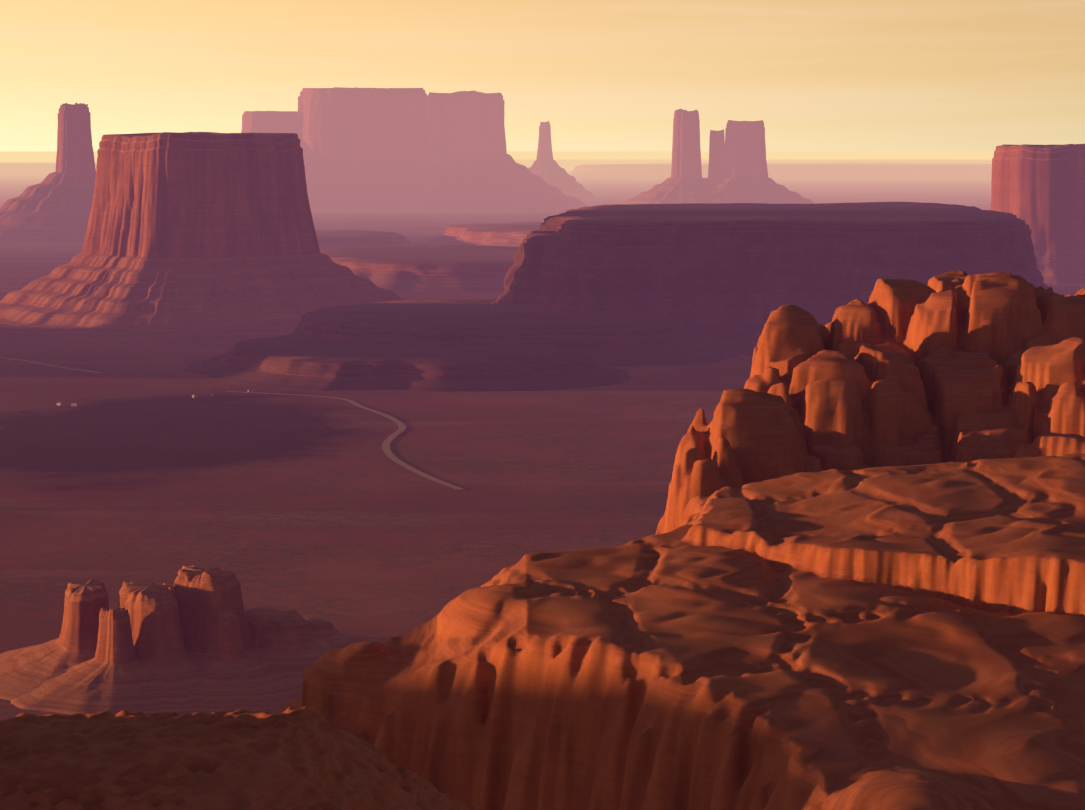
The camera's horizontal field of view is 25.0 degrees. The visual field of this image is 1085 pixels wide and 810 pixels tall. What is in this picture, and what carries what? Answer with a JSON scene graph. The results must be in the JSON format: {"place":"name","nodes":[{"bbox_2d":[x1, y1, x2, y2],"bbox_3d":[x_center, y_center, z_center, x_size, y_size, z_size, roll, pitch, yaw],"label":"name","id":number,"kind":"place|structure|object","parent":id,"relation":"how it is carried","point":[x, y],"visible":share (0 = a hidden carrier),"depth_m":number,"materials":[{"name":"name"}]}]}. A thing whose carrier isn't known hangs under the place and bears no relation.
{"place":"outdoors","nodes":[
{"label":"outdoors","id":0,"kind":"place"},
{"bbox_2d":[0,357,102,372],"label":"valley road","id":1,"kind":"structure","parent":0,"point":[54,365],"depth_m":3216.88,"materials":[{"name":"beige"}]},
{"bbox_2d":[225,391,462,489],"bbox_3d":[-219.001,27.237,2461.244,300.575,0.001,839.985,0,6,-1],"label":"valley road","id":2,"kind":"structure","parent":0,"point":[387,451],"depth_m":2373.97,"materials":[{"name":"beige"}]},
{"bbox_2d":[0,151,1084,719],"bbox_3d":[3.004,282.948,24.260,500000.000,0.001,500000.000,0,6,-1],"label":"ground","id":3,"kind":"structure","parent":0,"point":[138,465],"depth_m":2218.77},
{"bbox_2d":[0,102,95,242],"bbox_3d":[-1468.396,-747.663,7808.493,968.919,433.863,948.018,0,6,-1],"label":"spire","id":4,"kind":"structure","parent":3,"relation":"on","point":[55,206],"depth_m":7663.95,"materials":[{"name":"stone"}]},
{"bbox_2d":[0,162,96,175],"bbox_3d":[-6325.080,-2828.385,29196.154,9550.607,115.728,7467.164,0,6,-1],"label":"horizon mesa","id":5,"kind":"structure","parent":3,"relation":"on","point":[26,168],"depth_m":26766.96,"materials":[{"name":"stone"}]},
{"bbox_2d":[0,579,108,700],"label":"rock spire","id":6,"kind":"structure","parent":3,"relation":"on","point":[25,670],"depth_m":1315.75,"materials":[{"name":"brown stone"}]},
{"bbox_2d":[11,606,165,714],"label":"rock spire","id":7,"kind":"structure","parent":3,"relation":"on","point":[114,676],"depth_m":1266.36,"materials":[{"name":"brown stone"}]},
{"bbox_2d":[119,581,201,711],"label":"rock spire","id":8,"kind":"structure","parent":3,"relation":"on","point":[167,660],"depth_m":1292.01,"materials":[{"name":"brown stone"}]},
{"bbox_2d":[163,583,173,594],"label":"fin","id":9,"kind":"object","parent":3,"relation":"on","point":[170,587],"visible":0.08,"depth_m":1349.37,"materials":[{"name":"brown stone"}]},
{"bbox_2d":[0,132,405,331],"bbox_3d":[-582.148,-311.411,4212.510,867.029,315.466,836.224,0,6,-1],"label":"butte","id":10,"kind":"object","parent":3,"relation":"on","point":[200,231],"visible":0.92,"depth_m":4026.30,"materials":[{"name":"stone"}]},
{"bbox_2d":[174,565,256,660],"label":"butte","id":11,"kind":"object","parent":3,"relation":"on","point":[202,596],"visible":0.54,"depth_m":1312.40,"materials":[{"name":"brown stone"}]},
{"bbox_2d":[196,609,301,710],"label":"rock spire","id":12,"kind":"structure","parent":3,"relation":"on","point":[233,676],"depth_m":1276.47,"materials":[{"name":"brown stone"}]},
{"bbox_2d":[241,111,309,160],"bbox_3d":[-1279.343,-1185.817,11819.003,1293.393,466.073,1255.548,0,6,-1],"label":"mesa","id":13,"kind":"structure","parent":3,"relation":"on","point":[269,121],"depth_m":11725.75,"materials":[{"name":"stone"}]},
{"bbox_2d":[245,607,339,684],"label":"fin","id":14,"kind":"object","parent":3,"relation":"on","point":[290,644],"visible":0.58,"depth_m":1316.11,"materials":[{"name":"brown stone"}]},
{"bbox_2d":[303,617,385,647],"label":"rock slope","id":15,"kind":"structure","parent":3,"relation":"on","point":[325,631],"depth_m":1352.40,"materials":[{"name":"brown stone"}]},
{"bbox_2d":[297,87,430,210],"bbox_3d":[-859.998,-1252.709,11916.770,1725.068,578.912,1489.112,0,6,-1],"label":"mesa","id":16,"kind":"structure","parent":3,"relation":"on","point":[366,149],"depth_m":11635.51,"materials":[{"name":"stone"}]},
{"bbox_2d":[315,230,418,246],"bbox_3d":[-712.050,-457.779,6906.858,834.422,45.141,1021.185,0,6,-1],"label":"bench","id":17,"kind":"object","parent":3,"relation":"on","point":[348,238],"visible":0.33,"depth_m":6699.73,"materials":[{"name":"stone"}]},
{"bbox_2d":[185,335,632,391],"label":"bench","id":18,"kind":"object","parent":3,"relation":"on","point":[297,362],"visible":0.81,"depth_m":2972.03,"materials":[{"name":"stone"}]},
{"bbox_2d":[319,245,518,291],"bbox_3d":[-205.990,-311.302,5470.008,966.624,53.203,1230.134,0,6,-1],"label":"bench","id":19,"kind":"object","parent":3,"relation":"on","point":[434,268],"visible":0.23,"depth_m":5015.12,"materials":[{"name":"stone"}]},
{"bbox_2d":[415,222,543,246],"bbox_3d":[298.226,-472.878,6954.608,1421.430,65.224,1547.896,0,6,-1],"label":"bench","id":20,"kind":"object","parent":3,"relation":"on","point":[513,234],"visible":0.19,"depth_m":6735.52,"materials":[{"name":"stone"}]},
{"bbox_2d":[404,91,591,210],"bbox_3d":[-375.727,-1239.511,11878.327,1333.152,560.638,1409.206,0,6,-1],"label":"mesa","id":21,"kind":"structure","parent":3,"relation":"on","point":[472,165],"depth_m":11677.46,"materials":[{"name":"stone"}]},
{"bbox_2d":[283,299,739,366],"bbox_3d":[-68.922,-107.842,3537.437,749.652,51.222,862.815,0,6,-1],"label":"bench","id":22,"kind":"object","parent":3,"relation":"on","point":[629,340],"visible":0.67,"depth_m":3287.30,"materials":[{"name":"stone"}]},
{"bbox_2d":[491,231,560,308],"bbox_3d":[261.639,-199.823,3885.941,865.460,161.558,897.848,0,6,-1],"label":"mesa","id":23,"kind":"structure","parent":3,"relation":"on","point":[530,280],"depth_m":3662.54,"materials":[{"name":"stone"}]},
{"bbox_2d":[0,270,1084,809],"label":"rocky cliff","id":24,"kind":"structure","parent":3,"relation":"on","point":[850,574],"depth_m":293.24,"materials":[{"name":"stone"}]},
{"bbox_2d":[528,121,598,198],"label":"spire","id":25,"kind":"structure","parent":3,"relation":"on","point":[547,168],"depth_m":13859.70,"materials":[{"name":"stone"}]},
{"bbox_2d":[622,109,708,203],"bbox_3d":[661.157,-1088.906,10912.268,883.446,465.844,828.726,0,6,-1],"label":"spire","id":26,"kind":"structure","parent":3,"relation":"on","point":[685,182],"depth_m":10862.61,"materials":[{"name":"stone"}]},
{"bbox_2d":[514,159,859,169],"bbox_3d":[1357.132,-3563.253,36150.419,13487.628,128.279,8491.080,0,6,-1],"label":"distant mesa","id":27,"kind":"structure","parent":3,"relation":"on","point":[568,164],"depth_m":33350.27,"materials":[{"name":"stone"}]},
{"bbox_2d":[703,129,724,199],"bbox_3d":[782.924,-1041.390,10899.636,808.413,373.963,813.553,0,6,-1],"label":"spire","id":28,"kind":"structure","parent":3,"relation":"on","point":[716,150],"depth_m":10882.42,"materials":[{"name":"stone"}]},
{"bbox_2d":[705,120,814,203],"bbox_3d":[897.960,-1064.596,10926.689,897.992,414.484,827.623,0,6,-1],"label":"butte","id":29,"kind":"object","parent":3,"relation":"on","point":[745,178],"depth_m":10834.49,"materials":[{"name":"stone"}]},
{"bbox_2d":[569,163,991,179],"bbox_3d":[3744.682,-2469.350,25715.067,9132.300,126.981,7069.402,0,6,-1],"label":"horizon mesa","id":30,"kind":"structure","parent":3,"relation":"on","point":[871,171],"depth_m":23305.10,"materials":[{"name":"stone"}]},
{"bbox_2d":[537,202,1048,355],"bbox_3d":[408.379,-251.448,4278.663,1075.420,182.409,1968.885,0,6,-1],"label":"mesa","id":31,"kind":"structure","parent":3,"relation":"on","point":[730,277],"depth_m":3514.85,"materials":[{"name":"stone"}]},
{"bbox_2d":[701,159,991,163],"bbox_3d":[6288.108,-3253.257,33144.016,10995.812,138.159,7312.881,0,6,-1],"label":"distant mesa","id":32,"kind":"structure","parent":3,"relation":"on","point":[978,161],"depth_m":31458.55,"materials":[{"name":"stone"}]},
{"bbox_2d":[990,144,1084,284],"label":"butte","id":33,"kind":"object","parent":3,"relation":"on","point":[1039,190],"visible":0.71,"depth_m":5235.40,"materials":[{"name":"stone"}]},
{"bbox_2d":[0,0,1084,151],"label":"sky","id":34,"kind":"structure","parent":0,"point":[605,75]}
]}

